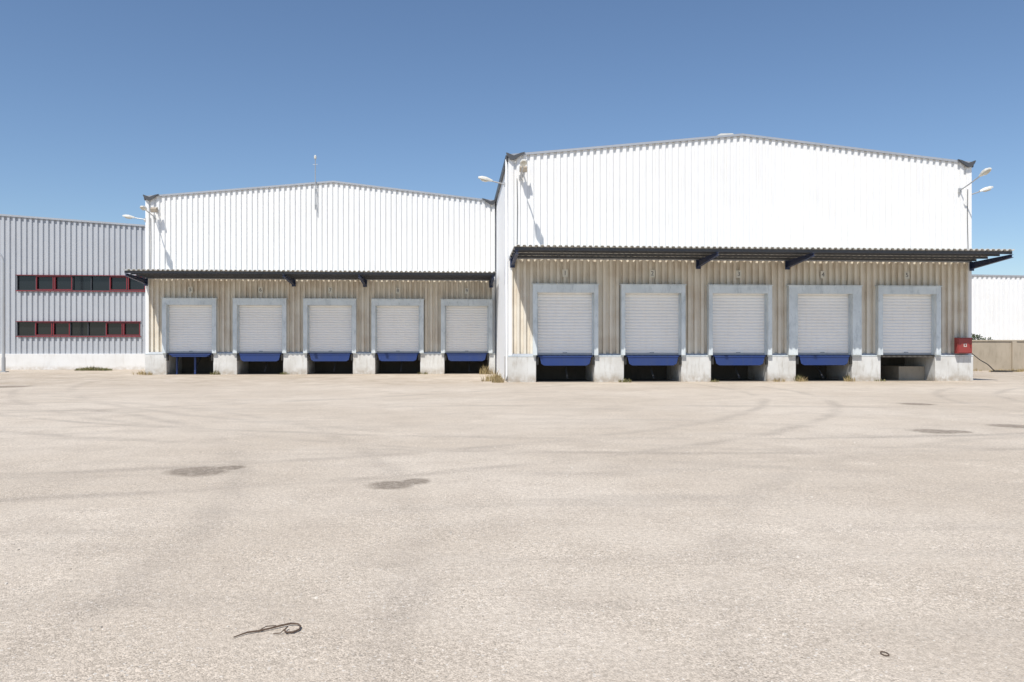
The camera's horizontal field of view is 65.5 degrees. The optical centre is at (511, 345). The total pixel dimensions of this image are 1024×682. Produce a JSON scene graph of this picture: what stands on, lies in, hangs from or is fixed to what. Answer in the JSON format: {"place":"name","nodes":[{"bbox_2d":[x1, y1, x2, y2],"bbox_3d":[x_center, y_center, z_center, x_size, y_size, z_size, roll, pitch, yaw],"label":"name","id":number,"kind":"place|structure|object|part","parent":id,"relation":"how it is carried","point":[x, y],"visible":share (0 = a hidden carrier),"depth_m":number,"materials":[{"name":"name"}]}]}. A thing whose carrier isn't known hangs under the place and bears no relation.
{"place":"outdoors","nodes":[
{"label":"outdoors","id":0,"kind":"place"},
{"bbox_2d":[0,369,1023,681],"bbox_3d":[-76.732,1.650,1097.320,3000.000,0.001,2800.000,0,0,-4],"label":"ground","id":1,"kind":"structure","parent":0,"point":[110,435],"depth_m":7.13,"materials":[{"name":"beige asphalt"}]},
{"bbox_2d":[0,253,8,371],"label":"street lamp","id":2,"kind":"object","parent":1,"relation":"on","point":[3,321],"visible":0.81,"depth_m":48.88,"materials":[{"name":"grey metal"}]},
{"bbox_2d":[0,354,144,369],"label":"plinth","id":3,"kind":"structure","parent":1,"relation":"on","point":[66,361],"depth_m":53.95,"materials":[{"name":"white concrete"}]},
{"bbox_2d":[0,216,144,353],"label":"cladding","id":4,"kind":"structure","parent":3,"relation":"on","point":[32,246],"depth_m":54.07,"materials":[{"name":"grey metal"}]},
{"bbox_2d":[0,214,144,226],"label":"roof verge","id":5,"kind":"structure","parent":4,"relation":"attached to","point":[34,217],"depth_m":54.00,"materials":[{"name":"grey metal"}]},
{"bbox_2d":[16,321,140,336],"bbox_3d":[-29.390,-1.100,54.021,8.200,1.060,0.059,0,0,-4],"label":"window flashing","id":6,"kind":"object","parent":4,"relation":"attached to","point":[78,321],"depth_m":54.00,"materials":[{"name":"grey metal"}]},
{"bbox_2d":[17,322,140,335],"bbox_3d":[-29.397,-1.110,54.126,8.150,0.960,0.150,0,0,-4],"label":"window frame","id":7,"kind":"object","parent":4,"relation":"attached to","point":[71,332],"visible":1,"depth_m":54.06,"materials":[{"name":"metal"}]},
{"bbox_2d":[18,322,139,335],"bbox_3d":[-29.404,-1.110,54.221,8.100,0.960,0.020,0,0,-4],"label":"window glass","id":8,"kind":"object","parent":7,"relation":"in","point":[81,328],"visible":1,"depth_m":54.22,"materials":[{"name":"black glass"}]},
{"bbox_2d":[35,322,139,334],"bbox_3d":[-28.819,-1.110,54.157,6.883,0.880,0.110,0,0,-4],"label":"window casement","id":9,"kind":"object","parent":7,"relation":"in","point":[123,328],"depth_m":54.02,"materials":[{"name":"red metal"}]},
{"bbox_2d":[16,275,144,291],"bbox_3d":[-29.215,-4.205,54.033,8.550,1.110,0.059,0,0,-4],"label":"window flashing","id":10,"kind":"object","parent":4,"relation":"attached to","point":[83,291],"depth_m":54.05,"materials":[{"name":"grey metal"}]},
{"bbox_2d":[17,275,144,290],"bbox_3d":[-29.223,-4.215,54.138,8.500,1.010,0.150,0,0,-4],"label":"window frame","id":11,"kind":"object","parent":4,"relation":"attached to","point":[91,284],"visible":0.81,"depth_m":54.14,"materials":[{"name":"metal"}]},
{"bbox_2d":[18,276,143,289],"bbox_3d":[-29.229,-4.215,54.233,8.450,1.010,0.020,0,0,-4],"label":"window glass","id":12,"kind":"object","parent":11,"relation":"in","point":[80,282],"visible":0.64,"depth_m":54.21,"materials":[{"name":"black glass"}]},
{"bbox_2d":[36,276,144,289],"bbox_3d":[-28.620,-4.215,54.170,7.183,0.930,0.110,0,0,-4],"label":"window casement","id":13,"kind":"object","parent":11,"relation":"in","point":[54,282],"depth_m":53.98,"materials":[{"name":"red metal"}]},
{"bbox_2d":[74,366,112,370],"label":"roadside weeds","id":14,"kind":"object","parent":1,"relation":"on","point":[91,369],"visible":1,"depth_m":51.80,"materials":[{"name":"green plant"}]},
{"bbox_2d":[234,622,300,636],"bbox_3d":[-1.403,1.636,4.591,0.367,0.018,0.155,0,0,-11],"label":"frayed cable","id":15,"kind":"object","parent":1,"relation":"on","point":[280,625],"visible":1,"depth_m":4.58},
{"bbox_2d":[124,181,496,374],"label":"warehouse","id":16,"kind":"structure","parent":1,"relation":"on","point":[348,278],"depth_m":45.37,"materials":[{"name":"white metal"}]},
{"bbox_2d":[122,214,145,221],"bbox_3d":[-21.231,-7.157,44.828,1.305,0.373,0.300,0,0,-4],"label":"wall lamp","id":17,"kind":"object","parent":16,"relation":"attached to","point":[129,217],"visible":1,"depth_m":44.74,"materials":[{"name":"grey metal"}]},
{"bbox_2d":[140,206,155,218],"bbox_3d":[-20.003,-7.322,43.779,0.300,0.443,1.845,0,0,-4],"label":"wall lamp","id":18,"kind":"object","parent":16,"relation":"attached to","point":[145,209],"visible":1,"depth_m":43.22,"materials":[{"name":"grey metal"}]},
{"bbox_2d":[150,207,158,212],"bbox_3d":[-19.895,-7.536,44.391,0.320,0.351,0.598,0,0,-4],"label":"floodlight","id":19,"kind":"object","parent":16,"relation":"attached to","point":[154,209],"visible":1,"depth_m":44.17,"materials":[{"name":"grey metal"}]},
{"bbox_2d":[313,155,317,209],"bbox_3d":[-11.175,-9.245,45.200,0.237,3.090,0.232,0,0,-41],"label":"antenna mast","id":20,"kind":"object","parent":16,"relation":"attached to","point":[315,158],"visible":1,"depth_m":45.16,"materials":[{"name":"grey metal"}]},
{"bbox_2d":[131,365,854,382],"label":"dry grass","id":21,"kind":"structure","parent":1,"relation":"on","point":[495,378],"depth_m":36.38,"materials":[{"name":"beige plant"}]},
{"bbox_2d":[210,370,884,381],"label":"weeds","id":22,"kind":"object","parent":1,"relation":"on","point":[626,380],"visible":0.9,"depth_m":36.53,"materials":[{"name":"green plant"}]},
{"bbox_2d":[494,133,1013,381],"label":"warehouse","id":23,"kind":"structure","parent":1,"relation":"on","point":[733,257],"depth_m":36.32,"materials":[{"name":"white metal"}]},
{"bbox_2d":[478,176,505,186],"bbox_3d":[-0.876,-7.356,35.776,1.296,0.452,0.300,0,0,-4],"label":"wall lamp","id":24,"kind":"object","parent":23,"relation":"attached to","point":[484,179],"visible":1,"depth_m":35.69,"materials":[{"name":"grey metal"}]},
{"bbox_2d":[519,159,526,179],"bbox_3d":[0.445,-7.647,34.634,0.300,0.495,1.943,0,0,-4],"label":"wall lamp","id":25,"kind":"object","parent":23,"relation":"attached to","point":[523,162],"visible":1,"depth_m":33.93,"materials":[{"name":"grey metal"}]},
{"bbox_2d":[519,165,526,172],"bbox_3d":[0.489,-7.786,35.291,0.320,0.351,0.598,0,0,-4],"label":"floodlight","id":26,"kind":"object","parent":23,"relation":"attached to","point":[524,169],"visible":0.92,"depth_m":35.06,"materials":[{"name":"grey metal"}]},
{"bbox_2d":[954,338,971,353],"bbox_3d":[20.852,0.025,36.829,0.700,0.750,0.410,0,0,-4],"label":"fire hose cabinet","id":27,"kind":"object","parent":23,"relation":"attached to","point":[962,345],"visible":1,"depth_m":36.67,"materials":[{"name":"red metal"}]},
{"bbox_3d":[20.863,0.015,36.674,0.620,0.650,0.019,0,0,-4],"label":"cabinet door","id":28,"kind":"part","parent":27,"relation":"part of","materials":[{"name":"red paint"}]},
{"bbox_2d":[958,168,991,192],"bbox_3d":[20.997,-7.484,36.141,0.300,0.768,1.835,0,0,-11],"label":"wall lamp","id":29,"kind":"object","parent":23,"relation":"attached to","point":[985,171],"visible":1,"depth_m":35.62,"materials":[{"name":"grey metal"}]},
{"bbox_2d":[972,186,992,194],"bbox_3d":[21.992,-7.208,37.375,1.172,0.516,0.300,0,0,-4],"label":"wall lamp","id":30,"kind":"object","parent":23,"relation":"attached to","point":[988,188],"visible":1,"depth_m":37.31,"materials":[{"name":"grey metal"}]},
{"bbox_2d":[972,334,992,339],"bbox_3d":[30.840,0.418,53.203,3.498,2.504,1.932,0,0,-4],"label":"bush","id":31,"kind":"object","parent":1,"relation":"on","point":[977,337],"visible":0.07,"depth_m":53.16,"materials":[{"name":"green plant"}]},
{"bbox_2d":[972,353,1016,371],"bbox_3d":[28.914,0.852,48.536,3.291,1.568,1.058,0,0,-4],"label":"garden hose","id":32,"kind":"object","parent":1,"relation":"on","point":[992,368],"visible":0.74,"depth_m":48.51,"materials":[{"name":"black rubber"}]},
{"bbox_2d":[972,341,1023,370],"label":"concrete wall","id":33,"kind":"structure","parent":1,"relation":"on","point":[995,355],"depth_m":51.72,"materials":[{"name":"beige concrete"}]},
{"bbox_2d":[972,340,1023,340],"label":"coping","id":34,"kind":"object","parent":33,"relation":"on","point":[997,340],"depth_m":51.66,"materials":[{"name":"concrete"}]},
{"bbox_2d":[1011,341,1016,369],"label":"wall piers","id":35,"kind":"object","parent":1,"relation":"on","point":[1014,355],"depth_m":51.68,"materials":[{"name":"concrete"}]},
{"bbox_2d":[0,0,1023,274],"label":"sky","id":36,"kind":"structure","parent":0,"point":[106,105],"materials":[{"name":"blue"}]},
{"bbox_2d":[972,274,1023,339],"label":"industrial hall","id":37,"kind":"structure","parent":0,"point":[997,307],"depth_m":79.62,"materials":[{"name":"white metal"}]},
{"bbox_2d":[973,368,1023,371],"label":"dry verge grass","id":38,"kind":"structure","parent":0,"point":[1019,370],"depth_m":49.58,"materials":[{"name":"beige plant"}]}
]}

